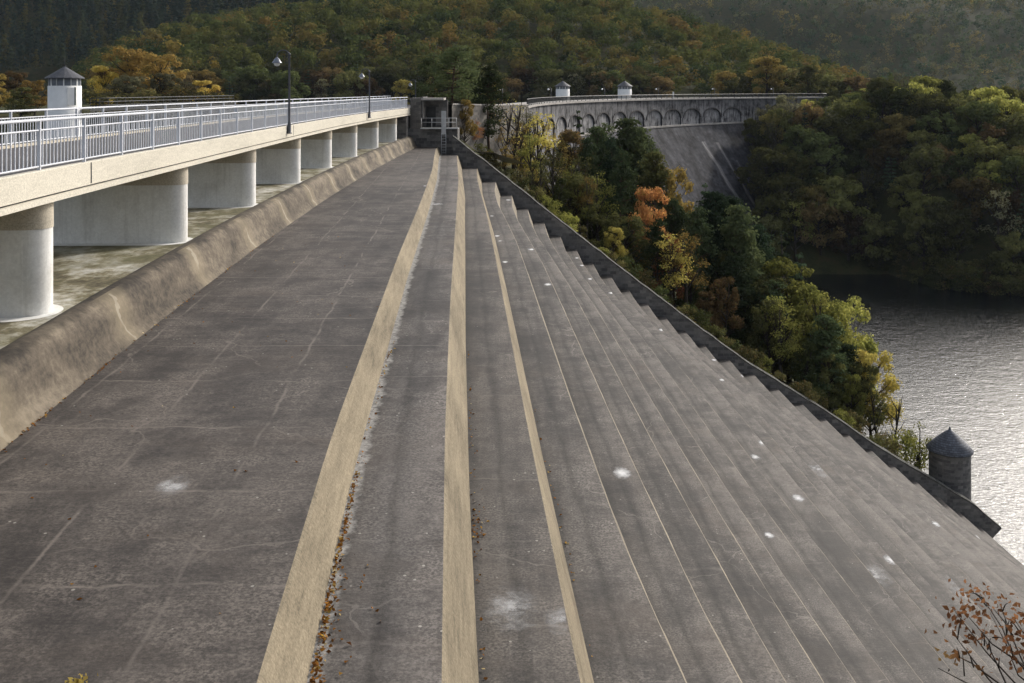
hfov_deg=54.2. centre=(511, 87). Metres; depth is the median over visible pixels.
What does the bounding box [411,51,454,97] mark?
pine tree
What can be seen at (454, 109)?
retaining wall
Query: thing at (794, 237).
broadleaf tree
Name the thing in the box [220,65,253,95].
broadleaf tree
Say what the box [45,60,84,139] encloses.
gate tower
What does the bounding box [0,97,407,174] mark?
railing
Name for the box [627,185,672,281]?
broadleaf tree
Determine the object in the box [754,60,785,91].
broadleaf tree
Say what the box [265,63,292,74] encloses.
broadleaf tree
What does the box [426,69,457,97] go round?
broadleaf tree
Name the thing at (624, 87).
valve tower
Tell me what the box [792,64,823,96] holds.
broadleaf tree
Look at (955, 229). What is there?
broadleaf tree
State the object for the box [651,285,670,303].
shrub
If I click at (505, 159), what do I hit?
path
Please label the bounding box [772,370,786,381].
shrub
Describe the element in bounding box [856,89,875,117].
broadleaf tree
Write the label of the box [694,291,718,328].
broadleaf tree
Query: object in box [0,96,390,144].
railing
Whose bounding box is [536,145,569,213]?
birch tree
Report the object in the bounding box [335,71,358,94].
broadleaf tree
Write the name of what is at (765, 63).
broadleaf tree
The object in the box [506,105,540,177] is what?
birch tree
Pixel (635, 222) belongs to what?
broadleaf tree
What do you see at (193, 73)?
broadleaf tree
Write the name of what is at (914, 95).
broadleaf tree
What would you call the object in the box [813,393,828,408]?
shrub
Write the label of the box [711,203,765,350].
pine tree
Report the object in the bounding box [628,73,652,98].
broadleaf tree
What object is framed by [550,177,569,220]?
broadleaf tree
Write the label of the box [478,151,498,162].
shrub
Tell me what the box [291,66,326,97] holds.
broadleaf tree
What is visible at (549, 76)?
broadleaf tree
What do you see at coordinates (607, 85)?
broadleaf tree
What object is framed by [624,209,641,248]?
pine tree
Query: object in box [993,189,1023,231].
broadleaf tree
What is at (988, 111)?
broadleaf tree
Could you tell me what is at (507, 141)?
bare tree
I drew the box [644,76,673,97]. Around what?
broadleaf tree
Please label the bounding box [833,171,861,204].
broadleaf tree
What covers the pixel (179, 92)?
shrub
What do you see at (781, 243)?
spruce tree
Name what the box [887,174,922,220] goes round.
broadleaf tree
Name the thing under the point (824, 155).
broadleaf tree
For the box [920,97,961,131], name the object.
broadleaf tree
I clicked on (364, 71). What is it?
broadleaf tree
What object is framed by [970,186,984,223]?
spruce tree
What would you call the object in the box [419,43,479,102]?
pine tree
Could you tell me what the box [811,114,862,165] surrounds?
broadleaf tree
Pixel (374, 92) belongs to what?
broadleaf tree
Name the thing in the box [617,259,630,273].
shrub
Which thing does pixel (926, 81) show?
broadleaf tree
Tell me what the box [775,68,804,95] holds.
broadleaf tree
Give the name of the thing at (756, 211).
broadleaf tree
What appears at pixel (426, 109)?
stone abutment
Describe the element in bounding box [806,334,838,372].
pine tree
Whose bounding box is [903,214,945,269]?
broadleaf tree
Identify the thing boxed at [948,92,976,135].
broadleaf tree
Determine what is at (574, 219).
shrub
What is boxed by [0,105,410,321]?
road bridge
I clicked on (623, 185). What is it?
pine tree
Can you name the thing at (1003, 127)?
broadleaf tree
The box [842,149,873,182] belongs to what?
broadleaf tree
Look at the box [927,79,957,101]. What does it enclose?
broadleaf tree
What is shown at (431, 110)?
doorway
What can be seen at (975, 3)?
hazy wood
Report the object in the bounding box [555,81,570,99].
valve tower
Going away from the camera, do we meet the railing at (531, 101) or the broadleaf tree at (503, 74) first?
the railing at (531, 101)
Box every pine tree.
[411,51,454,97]
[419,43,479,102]
[449,60,483,102]
[465,62,514,150]
[555,139,576,223]
[576,137,600,189]
[581,126,610,232]
[592,135,634,219]
[594,122,618,190]
[600,149,639,244]
[604,117,651,244]
[609,127,661,251]
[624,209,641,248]
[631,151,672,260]
[638,218,680,294]
[659,198,689,307]
[672,205,720,300]
[679,213,706,319]
[693,190,733,333]
[699,195,754,340]
[710,254,758,351]
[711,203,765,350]
[745,279,799,376]
[747,223,779,278]
[747,234,765,355]
[795,314,853,404]
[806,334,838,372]
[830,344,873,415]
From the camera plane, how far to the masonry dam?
262.80 m
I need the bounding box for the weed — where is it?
[65,673,97,682]
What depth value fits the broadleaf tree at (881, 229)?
246.89 m
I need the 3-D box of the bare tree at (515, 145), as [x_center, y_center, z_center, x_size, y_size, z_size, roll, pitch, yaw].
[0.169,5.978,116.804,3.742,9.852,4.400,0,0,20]
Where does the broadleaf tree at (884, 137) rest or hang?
on the ground
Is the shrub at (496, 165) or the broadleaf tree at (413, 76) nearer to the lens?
the shrub at (496, 165)
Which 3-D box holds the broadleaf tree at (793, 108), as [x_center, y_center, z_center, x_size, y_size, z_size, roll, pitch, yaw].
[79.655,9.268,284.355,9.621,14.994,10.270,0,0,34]
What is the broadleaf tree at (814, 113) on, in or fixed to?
on the ground
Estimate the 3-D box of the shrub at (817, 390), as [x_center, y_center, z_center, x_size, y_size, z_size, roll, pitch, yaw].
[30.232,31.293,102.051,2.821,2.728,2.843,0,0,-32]
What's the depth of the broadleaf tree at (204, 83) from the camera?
167.38 m
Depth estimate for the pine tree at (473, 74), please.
131.61 m
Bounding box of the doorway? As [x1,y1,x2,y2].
[427,106,435,126]
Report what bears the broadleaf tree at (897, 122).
on the ground
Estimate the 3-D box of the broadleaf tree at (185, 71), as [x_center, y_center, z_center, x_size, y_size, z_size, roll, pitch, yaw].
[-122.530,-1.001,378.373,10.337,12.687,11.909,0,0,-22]
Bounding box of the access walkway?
[90,95,233,111]
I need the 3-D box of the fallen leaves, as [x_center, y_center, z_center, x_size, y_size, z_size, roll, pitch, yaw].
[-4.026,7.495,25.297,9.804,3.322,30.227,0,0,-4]
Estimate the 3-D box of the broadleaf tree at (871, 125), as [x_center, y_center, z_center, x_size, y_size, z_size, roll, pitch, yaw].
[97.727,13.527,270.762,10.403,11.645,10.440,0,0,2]
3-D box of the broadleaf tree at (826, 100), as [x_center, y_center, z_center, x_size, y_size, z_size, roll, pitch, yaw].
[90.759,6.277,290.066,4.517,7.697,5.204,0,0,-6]
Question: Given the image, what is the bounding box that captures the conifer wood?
[0,0,625,70]
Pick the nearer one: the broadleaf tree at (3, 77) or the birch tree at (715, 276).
the birch tree at (715, 276)
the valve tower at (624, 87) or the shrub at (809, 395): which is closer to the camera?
the shrub at (809, 395)
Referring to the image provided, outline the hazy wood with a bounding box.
[627,0,1023,90]
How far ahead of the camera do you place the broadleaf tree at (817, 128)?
275.72 m
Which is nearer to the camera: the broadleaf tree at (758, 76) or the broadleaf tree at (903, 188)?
the broadleaf tree at (903, 188)
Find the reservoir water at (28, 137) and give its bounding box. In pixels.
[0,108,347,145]
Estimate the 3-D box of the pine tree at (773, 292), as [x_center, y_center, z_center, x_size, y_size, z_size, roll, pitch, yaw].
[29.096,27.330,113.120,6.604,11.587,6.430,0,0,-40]
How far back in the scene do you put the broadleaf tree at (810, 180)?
260.61 m
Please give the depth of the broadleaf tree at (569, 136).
127.15 m
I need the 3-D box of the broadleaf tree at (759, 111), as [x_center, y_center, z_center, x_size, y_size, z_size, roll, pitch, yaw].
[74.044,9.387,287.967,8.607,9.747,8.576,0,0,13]
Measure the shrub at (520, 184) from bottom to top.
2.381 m
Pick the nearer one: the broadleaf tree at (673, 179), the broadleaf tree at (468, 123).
the broadleaf tree at (468, 123)
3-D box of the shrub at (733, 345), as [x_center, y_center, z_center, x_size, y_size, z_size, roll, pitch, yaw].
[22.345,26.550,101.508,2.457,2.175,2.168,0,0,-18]
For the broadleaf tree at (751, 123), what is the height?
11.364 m
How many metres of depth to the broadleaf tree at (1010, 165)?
242.39 m
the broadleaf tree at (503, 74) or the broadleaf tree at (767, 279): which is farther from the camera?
the broadleaf tree at (503, 74)
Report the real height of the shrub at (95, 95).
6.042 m
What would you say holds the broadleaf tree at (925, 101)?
on the ground
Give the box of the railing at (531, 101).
[527,93,826,105]
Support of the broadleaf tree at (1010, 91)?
on the ground
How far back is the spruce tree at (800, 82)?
331.36 m
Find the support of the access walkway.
attached to the gate tower at (64, 87)
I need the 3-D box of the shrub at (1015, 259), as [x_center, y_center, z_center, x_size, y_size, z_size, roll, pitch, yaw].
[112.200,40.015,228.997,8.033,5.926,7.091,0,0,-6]
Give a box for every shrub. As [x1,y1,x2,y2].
[82,89,130,122]
[106,87,176,122]
[146,85,238,123]
[189,90,239,119]
[472,143,492,160]
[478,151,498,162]
[488,161,503,170]
[500,168,513,179]
[510,167,531,190]
[516,178,538,195]
[526,186,546,201]
[536,193,562,214]
[554,211,571,222]
[557,212,579,230]
[570,223,587,238]
[586,238,600,245]
[597,247,616,260]
[598,247,609,256]
[617,255,642,279]
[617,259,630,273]
[631,269,657,292]
[638,276,650,285]
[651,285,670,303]
[663,295,674,304]
[677,304,696,321]
[680,302,711,329]
[704,324,725,343]
[719,336,735,350]
[726,339,741,349]
[735,345,757,364]
[741,348,765,369]
[751,355,773,373]
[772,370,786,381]
[789,380,819,403]
[797,379,824,403]
[803,391,819,401]
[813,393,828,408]
[832,408,856,428]
[837,412,864,430]
[838,408,870,434]
[865,248,895,269]
[865,435,883,445]
[868,250,894,270]
[870,431,902,456]
[871,228,897,253]
[875,433,893,453]
[888,432,928,470]
[968,270,1003,295]
[981,274,1014,295]
[985,250,1019,273]
[995,274,1023,295]
[998,270,1020,289]
[1007,255,1023,271]
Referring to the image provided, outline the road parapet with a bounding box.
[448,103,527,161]
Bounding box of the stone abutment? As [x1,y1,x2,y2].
[397,96,459,153]
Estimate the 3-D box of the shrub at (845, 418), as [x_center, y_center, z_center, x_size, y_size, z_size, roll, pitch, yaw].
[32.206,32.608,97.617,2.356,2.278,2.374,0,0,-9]
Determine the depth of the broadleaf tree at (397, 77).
365.54 m
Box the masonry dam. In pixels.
[507,97,823,232]
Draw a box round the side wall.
[453,135,1001,537]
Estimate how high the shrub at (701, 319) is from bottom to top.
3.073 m
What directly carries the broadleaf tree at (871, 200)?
on the ground
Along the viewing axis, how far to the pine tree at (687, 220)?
121.56 m
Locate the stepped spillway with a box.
[0,136,1023,682]
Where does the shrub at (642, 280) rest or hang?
on the ground
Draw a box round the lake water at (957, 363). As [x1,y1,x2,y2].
[780,274,1023,564]
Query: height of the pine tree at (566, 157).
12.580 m
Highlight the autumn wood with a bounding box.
[71,0,868,102]
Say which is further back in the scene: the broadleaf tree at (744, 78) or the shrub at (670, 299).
the broadleaf tree at (744, 78)
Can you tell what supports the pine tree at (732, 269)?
on the ground
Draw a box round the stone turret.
[926,426,973,499]
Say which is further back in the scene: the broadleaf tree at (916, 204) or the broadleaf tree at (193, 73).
the broadleaf tree at (193, 73)
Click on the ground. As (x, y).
(828, 261)
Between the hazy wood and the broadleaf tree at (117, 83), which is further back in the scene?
the hazy wood
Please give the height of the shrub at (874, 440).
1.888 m
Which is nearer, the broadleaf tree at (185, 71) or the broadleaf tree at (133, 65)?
the broadleaf tree at (133, 65)
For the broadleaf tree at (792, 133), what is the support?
on the ground
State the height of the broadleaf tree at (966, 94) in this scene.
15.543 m
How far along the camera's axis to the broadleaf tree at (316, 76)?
367.39 m
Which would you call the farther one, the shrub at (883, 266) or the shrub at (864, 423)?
the shrub at (883, 266)
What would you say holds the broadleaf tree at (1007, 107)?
on the ground
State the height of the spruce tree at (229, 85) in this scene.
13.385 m
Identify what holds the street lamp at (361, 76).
attached to the road bridge
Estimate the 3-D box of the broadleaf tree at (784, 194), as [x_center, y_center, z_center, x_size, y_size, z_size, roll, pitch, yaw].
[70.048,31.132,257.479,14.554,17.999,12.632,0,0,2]
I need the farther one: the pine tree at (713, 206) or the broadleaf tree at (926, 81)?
the broadleaf tree at (926, 81)
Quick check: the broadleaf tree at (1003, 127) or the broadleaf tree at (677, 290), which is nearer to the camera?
the broadleaf tree at (677, 290)
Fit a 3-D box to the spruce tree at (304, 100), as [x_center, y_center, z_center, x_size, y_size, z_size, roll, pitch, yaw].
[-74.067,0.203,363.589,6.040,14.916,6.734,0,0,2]
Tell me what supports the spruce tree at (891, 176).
on the ground
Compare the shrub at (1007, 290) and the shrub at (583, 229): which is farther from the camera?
the shrub at (1007, 290)
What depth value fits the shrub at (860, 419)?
98.51 m
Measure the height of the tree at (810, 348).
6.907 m
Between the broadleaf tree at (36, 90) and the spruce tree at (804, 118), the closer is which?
the broadleaf tree at (36, 90)
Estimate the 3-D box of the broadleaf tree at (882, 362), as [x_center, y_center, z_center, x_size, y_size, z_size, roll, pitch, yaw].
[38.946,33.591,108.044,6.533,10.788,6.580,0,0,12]
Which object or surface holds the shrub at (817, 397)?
on the ground
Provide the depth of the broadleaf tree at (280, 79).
350.79 m
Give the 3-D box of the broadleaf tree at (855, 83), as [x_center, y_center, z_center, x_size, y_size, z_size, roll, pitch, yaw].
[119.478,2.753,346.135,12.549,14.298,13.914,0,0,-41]
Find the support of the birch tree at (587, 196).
on the ground
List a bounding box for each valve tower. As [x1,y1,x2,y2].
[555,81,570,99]
[617,81,632,98]
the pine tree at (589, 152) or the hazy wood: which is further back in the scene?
the hazy wood
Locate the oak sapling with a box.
[924,578,1023,682]
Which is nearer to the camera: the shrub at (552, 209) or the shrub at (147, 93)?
the shrub at (552, 209)
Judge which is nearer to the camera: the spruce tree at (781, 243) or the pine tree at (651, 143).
the pine tree at (651, 143)
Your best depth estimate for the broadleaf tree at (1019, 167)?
248.26 m
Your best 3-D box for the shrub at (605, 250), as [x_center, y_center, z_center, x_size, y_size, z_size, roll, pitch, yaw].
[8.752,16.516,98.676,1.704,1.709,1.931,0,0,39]
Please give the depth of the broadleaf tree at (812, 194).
255.84 m
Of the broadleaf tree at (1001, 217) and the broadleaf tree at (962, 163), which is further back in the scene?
the broadleaf tree at (962, 163)
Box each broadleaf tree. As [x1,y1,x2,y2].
[0,70,33,112]
[0,73,11,106]
[3,87,39,118]
[17,80,47,115]
[86,65,118,111]
[96,46,167,110]
[102,74,149,116]
[137,53,186,115]
[148,72,186,105]
[172,75,202,104]
[177,69,189,80]
[187,70,205,90]
[188,64,222,88]
[189,80,223,107]
[195,69,220,93]
[211,78,232,94]
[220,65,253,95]
[222,76,254,104]
[235,64,275,103]
[236,69,270,103]
[255,79,285,103]
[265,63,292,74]
[268,70,310,104]
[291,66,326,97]
[296,69,329,100]
[312,79,329,99]
[320,67,344,94]
[332,69,368,105]
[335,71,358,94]
[353,78,385,107]
[355,66,374,80]
[366,67,401,98]
[372,71,401,97]
[375,59,409,88]
[391,79,416,104]
[407,69,444,97]
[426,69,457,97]
[446,74,472,103]
[459,99,478,142]
[473,70,484,85]
[494,78,523,103]
[496,71,507,78]
[507,67,537,100]
[529,68,563,96]
[540,78,576,99]
[542,171,607,229]
[550,68,578,95]
[550,128,599,223]
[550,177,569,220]
[568,73,587,95]
[570,66,607,95]
[581,192,604,240]
[582,71,619,98]
[583,198,612,246]
[591,70,631,98]
[596,212,656,268]
[601,226,628,261]
[616,222,656,275]
[620,65,659,98]
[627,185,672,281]
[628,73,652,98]
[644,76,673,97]
[649,232,688,299]
[653,165,693,302]
[674,243,728,313]
[675,264,703,317]
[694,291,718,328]
[706,276,744,337]
[714,70,740,93]
[717,76,748,96]
[726,295,762,355]
[732,69,762,95]
[733,273,792,367]
[734,147,794,212]
[741,118,762,150]
[743,297,794,374]
[744,55,787,95]
[745,144,817,197]
[750,191,797,238]
[751,69,787,92]
[751,256,818,384]
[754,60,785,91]
[754,174,806,240]
[755,104,781,127]
[755,214,786,257]
[757,112,784,145]
[762,108,794,143]
[762,121,781,150]
[763,64,806,95]
[765,309,810,382]
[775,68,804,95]
[776,95,789,109]
[779,94,806,141]
[779,124,819,183]
[780,199,816,261]
[784,282,853,380]
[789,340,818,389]
[791,100,824,135]
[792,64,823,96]
[794,185,831,228]
[795,131,847,177]
[795,195,848,255]
[797,99,814,124]
[801,74,840,98]
[803,177,829,200]
[804,295,878,399]
[805,69,838,96]
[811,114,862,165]
[811,118,844,159]
[811,175,870,231]
[812,171,836,192]
[816,97,831,116]
[817,351,849,412]
[822,96,865,146]
[825,210,875,260]
[827,96,837,104]
[829,80,852,98]
[830,362,888,425]
[831,98,878,133]
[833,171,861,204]
[833,372,865,418]
[840,93,868,117]
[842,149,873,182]
[843,75,870,93]
[846,171,884,216]
[849,212,897,266]
[852,349,904,438]
[855,117,888,156]
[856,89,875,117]
[862,76,895,123]
[864,128,909,182]
[866,86,914,128]
[881,113,915,159]
[882,74,907,87]
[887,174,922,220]
[888,72,904,86]
[894,80,935,113]
[896,87,930,123]
[897,76,912,88]
[898,191,931,234]
[899,129,942,176]
[899,145,947,194]
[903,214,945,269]
[906,75,946,98]
[907,91,961,136]
[911,109,962,148]
[917,199,979,257]
[918,196,951,226]
[920,86,942,97]
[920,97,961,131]
[920,143,962,189]
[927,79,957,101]
[934,209,975,262]
[939,103,962,148]
[939,155,975,194]
[946,176,1007,239]
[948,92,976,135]
[952,133,986,172]
[953,89,971,99]
[954,101,1004,140]
[959,108,993,135]
[959,136,1023,185]
[967,87,990,100]
[967,96,1002,122]
[968,121,1007,161]
[969,86,1008,117]
[970,160,1012,202]
[976,188,1023,251]
[987,116,1014,143]
[987,230,1023,276]
[989,93,1023,133]
[992,154,1023,198]
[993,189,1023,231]
[995,85,1018,99]
[995,112,1023,147]
[1001,154,1023,186]
[1004,136,1023,149]
[1012,145,1023,182]
[1018,91,1023,100]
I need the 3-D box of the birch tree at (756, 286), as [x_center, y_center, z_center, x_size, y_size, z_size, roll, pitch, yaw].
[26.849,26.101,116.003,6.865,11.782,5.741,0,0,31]
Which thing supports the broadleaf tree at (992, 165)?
on the ground
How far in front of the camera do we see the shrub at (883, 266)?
247.09 m
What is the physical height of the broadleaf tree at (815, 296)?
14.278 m
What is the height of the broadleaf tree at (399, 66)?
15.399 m
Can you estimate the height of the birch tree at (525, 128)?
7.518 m
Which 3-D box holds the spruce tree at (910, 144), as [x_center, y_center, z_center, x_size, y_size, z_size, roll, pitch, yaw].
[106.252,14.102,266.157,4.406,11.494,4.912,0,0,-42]
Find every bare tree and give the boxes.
[491,102,519,167]
[497,97,527,174]
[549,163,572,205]
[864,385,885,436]
[883,393,906,440]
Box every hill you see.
[0,0,554,103]
[617,0,1023,92]
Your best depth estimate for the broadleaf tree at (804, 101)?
289.33 m
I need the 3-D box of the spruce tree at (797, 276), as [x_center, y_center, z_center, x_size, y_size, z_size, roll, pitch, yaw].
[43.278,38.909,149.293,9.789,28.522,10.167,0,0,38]
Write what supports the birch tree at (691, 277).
on the ground
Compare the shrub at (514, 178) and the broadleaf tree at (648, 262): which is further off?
the broadleaf tree at (648, 262)
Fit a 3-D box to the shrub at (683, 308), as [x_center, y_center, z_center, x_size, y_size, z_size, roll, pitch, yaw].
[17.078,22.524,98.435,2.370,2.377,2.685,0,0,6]
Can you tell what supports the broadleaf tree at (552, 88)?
on the ground
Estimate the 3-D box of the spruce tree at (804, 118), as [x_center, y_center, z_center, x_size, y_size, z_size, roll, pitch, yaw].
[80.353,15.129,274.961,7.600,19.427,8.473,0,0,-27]
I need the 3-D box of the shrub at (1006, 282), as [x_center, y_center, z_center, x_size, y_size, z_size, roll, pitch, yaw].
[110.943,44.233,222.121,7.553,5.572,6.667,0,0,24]
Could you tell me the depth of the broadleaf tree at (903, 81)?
301.03 m
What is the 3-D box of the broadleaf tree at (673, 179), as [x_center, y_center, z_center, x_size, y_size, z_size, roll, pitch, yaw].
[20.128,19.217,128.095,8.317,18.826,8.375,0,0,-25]
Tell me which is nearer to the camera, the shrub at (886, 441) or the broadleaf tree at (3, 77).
the shrub at (886, 441)
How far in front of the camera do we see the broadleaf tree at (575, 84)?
370.31 m
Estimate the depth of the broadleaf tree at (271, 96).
355.99 m
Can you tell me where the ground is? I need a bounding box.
[0,19,1023,435]
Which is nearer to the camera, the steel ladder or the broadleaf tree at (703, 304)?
the steel ladder
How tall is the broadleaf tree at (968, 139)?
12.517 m
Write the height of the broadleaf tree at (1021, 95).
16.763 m
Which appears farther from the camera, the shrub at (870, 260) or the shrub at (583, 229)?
the shrub at (870, 260)
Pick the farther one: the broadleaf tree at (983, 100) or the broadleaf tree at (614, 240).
the broadleaf tree at (983, 100)
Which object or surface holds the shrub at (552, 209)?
on the ground
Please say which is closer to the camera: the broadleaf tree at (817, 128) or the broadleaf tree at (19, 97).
the broadleaf tree at (19, 97)
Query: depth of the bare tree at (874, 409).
103.56 m
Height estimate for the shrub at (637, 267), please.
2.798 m
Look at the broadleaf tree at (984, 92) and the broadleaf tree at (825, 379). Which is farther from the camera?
the broadleaf tree at (984, 92)
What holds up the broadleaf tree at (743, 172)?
on the ground
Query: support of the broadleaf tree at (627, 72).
on the ground
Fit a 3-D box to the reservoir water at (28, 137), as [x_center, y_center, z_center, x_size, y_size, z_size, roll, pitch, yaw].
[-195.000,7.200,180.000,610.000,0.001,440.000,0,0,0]
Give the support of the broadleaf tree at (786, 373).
on the ground
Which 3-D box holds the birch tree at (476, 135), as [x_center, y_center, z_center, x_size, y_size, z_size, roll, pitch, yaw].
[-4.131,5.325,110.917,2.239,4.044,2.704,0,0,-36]
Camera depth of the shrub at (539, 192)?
103.75 m
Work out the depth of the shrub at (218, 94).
161.30 m
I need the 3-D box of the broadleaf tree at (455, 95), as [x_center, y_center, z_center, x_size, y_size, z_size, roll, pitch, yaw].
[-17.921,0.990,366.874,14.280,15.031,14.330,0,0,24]
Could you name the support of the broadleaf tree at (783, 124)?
on the ground
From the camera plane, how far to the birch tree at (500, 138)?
121.82 m
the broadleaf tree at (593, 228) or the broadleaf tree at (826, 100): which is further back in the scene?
the broadleaf tree at (826, 100)
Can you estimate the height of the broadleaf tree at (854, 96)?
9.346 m
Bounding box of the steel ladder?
[441,111,445,153]
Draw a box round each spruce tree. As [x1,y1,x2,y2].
[226,77,234,102]
[301,68,315,104]
[326,74,335,100]
[527,79,536,97]
[568,110,584,224]
[700,183,710,203]
[775,231,791,280]
[783,252,807,377]
[789,60,806,96]
[790,108,819,171]
[881,147,896,189]
[904,123,913,158]
[945,111,960,155]
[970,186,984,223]
[1013,194,1023,257]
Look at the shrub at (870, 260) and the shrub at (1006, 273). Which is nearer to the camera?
the shrub at (1006, 273)
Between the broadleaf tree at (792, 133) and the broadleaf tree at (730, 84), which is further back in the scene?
the broadleaf tree at (730, 84)
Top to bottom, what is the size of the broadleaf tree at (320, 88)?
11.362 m
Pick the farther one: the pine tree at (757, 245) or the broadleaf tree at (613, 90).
the broadleaf tree at (613, 90)
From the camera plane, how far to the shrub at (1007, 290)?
222.90 m
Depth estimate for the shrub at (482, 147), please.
103.76 m
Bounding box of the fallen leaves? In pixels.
[1,236,592,682]
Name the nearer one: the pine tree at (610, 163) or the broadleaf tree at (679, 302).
the broadleaf tree at (679, 302)
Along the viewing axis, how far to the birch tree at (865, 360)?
111.39 m
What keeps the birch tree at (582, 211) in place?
on the ground
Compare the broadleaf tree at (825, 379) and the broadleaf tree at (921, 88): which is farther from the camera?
the broadleaf tree at (921, 88)
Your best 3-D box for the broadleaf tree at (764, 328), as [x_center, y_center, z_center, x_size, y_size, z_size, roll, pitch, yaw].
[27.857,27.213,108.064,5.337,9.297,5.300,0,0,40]
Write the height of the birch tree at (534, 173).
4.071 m
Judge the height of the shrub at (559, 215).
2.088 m
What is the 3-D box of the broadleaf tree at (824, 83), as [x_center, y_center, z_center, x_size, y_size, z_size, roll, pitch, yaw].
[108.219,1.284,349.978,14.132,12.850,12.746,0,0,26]
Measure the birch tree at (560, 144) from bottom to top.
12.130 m
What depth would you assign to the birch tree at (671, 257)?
105.75 m
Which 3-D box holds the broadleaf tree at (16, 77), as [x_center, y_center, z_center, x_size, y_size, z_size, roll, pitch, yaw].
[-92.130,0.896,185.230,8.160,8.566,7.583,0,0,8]
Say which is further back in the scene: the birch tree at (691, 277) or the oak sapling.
the birch tree at (691, 277)
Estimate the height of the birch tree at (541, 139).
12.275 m
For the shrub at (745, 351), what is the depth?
99.26 m
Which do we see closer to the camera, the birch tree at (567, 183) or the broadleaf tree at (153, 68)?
the birch tree at (567, 183)
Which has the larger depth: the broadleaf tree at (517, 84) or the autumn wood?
the autumn wood
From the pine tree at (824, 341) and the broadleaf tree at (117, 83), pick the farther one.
the broadleaf tree at (117, 83)
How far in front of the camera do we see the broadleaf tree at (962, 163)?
250.66 m
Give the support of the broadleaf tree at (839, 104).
on the ground
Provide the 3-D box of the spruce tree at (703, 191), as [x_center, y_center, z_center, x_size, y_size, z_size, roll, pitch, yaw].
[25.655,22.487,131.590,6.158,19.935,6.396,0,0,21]
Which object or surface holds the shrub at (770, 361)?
on the ground
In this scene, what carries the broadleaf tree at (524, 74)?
on the ground
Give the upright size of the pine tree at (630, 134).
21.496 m
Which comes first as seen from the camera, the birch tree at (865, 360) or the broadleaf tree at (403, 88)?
the birch tree at (865, 360)
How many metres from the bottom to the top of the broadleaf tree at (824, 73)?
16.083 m
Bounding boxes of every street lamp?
[272,50,291,133]
[359,68,370,117]
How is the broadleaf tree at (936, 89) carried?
on the ground
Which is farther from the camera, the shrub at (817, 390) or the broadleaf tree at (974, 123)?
the broadleaf tree at (974, 123)
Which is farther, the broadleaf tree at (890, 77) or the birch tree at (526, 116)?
the broadleaf tree at (890, 77)
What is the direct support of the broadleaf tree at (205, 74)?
on the ground
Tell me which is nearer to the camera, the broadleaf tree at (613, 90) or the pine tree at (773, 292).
the pine tree at (773, 292)
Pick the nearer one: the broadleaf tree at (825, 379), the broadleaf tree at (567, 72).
the broadleaf tree at (825, 379)
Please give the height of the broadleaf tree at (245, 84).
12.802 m
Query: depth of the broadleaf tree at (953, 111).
267.42 m
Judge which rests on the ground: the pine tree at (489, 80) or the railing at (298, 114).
the pine tree at (489, 80)
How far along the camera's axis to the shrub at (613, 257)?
102.71 m
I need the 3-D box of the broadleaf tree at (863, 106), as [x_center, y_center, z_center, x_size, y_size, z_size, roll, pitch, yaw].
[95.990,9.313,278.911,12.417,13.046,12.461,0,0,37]
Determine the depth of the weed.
8.99 m
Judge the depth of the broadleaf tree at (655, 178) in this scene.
125.49 m
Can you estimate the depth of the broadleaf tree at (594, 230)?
120.38 m
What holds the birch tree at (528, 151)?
on the ground
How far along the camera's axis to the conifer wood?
666.48 m
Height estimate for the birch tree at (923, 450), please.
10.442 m
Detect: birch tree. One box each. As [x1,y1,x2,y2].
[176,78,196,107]
[472,120,483,142]
[498,119,504,142]
[499,145,514,175]
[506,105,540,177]
[508,122,530,179]
[511,156,522,180]
[515,111,559,201]
[516,133,545,190]
[525,160,539,193]
[528,154,551,203]
[529,124,574,196]
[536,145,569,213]
[539,169,555,207]
[562,165,583,214]
[565,154,595,233]
[568,192,595,234]
[574,177,597,238]
[581,169,620,246]
[653,234,693,305]
[658,229,710,315]
[703,253,720,337]
[716,264,764,350]
[760,295,805,382]
[854,344,876,423]
[898,422,934,470]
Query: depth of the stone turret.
97.40 m
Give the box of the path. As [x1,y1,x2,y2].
[474,151,525,163]
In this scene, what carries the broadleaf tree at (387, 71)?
on the ground
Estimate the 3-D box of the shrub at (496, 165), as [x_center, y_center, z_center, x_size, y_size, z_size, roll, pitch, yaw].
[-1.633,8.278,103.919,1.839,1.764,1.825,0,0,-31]
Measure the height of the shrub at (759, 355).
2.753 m
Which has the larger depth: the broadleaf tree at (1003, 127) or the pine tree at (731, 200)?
the broadleaf tree at (1003, 127)
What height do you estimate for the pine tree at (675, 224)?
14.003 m
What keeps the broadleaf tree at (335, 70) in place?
on the ground
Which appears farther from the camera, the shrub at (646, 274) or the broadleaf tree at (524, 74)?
the broadleaf tree at (524, 74)
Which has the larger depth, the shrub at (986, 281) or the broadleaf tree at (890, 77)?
the broadleaf tree at (890, 77)
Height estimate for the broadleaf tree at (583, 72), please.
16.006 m
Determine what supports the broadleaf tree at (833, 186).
on the ground
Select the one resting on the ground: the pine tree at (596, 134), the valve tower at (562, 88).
the pine tree at (596, 134)
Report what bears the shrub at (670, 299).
on the ground
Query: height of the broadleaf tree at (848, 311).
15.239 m
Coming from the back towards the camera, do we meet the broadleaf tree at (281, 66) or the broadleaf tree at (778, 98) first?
the broadleaf tree at (281, 66)
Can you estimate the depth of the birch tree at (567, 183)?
112.72 m
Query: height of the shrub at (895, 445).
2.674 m
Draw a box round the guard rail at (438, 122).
[421,118,456,127]
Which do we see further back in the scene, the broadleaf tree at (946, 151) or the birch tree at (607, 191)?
the broadleaf tree at (946, 151)

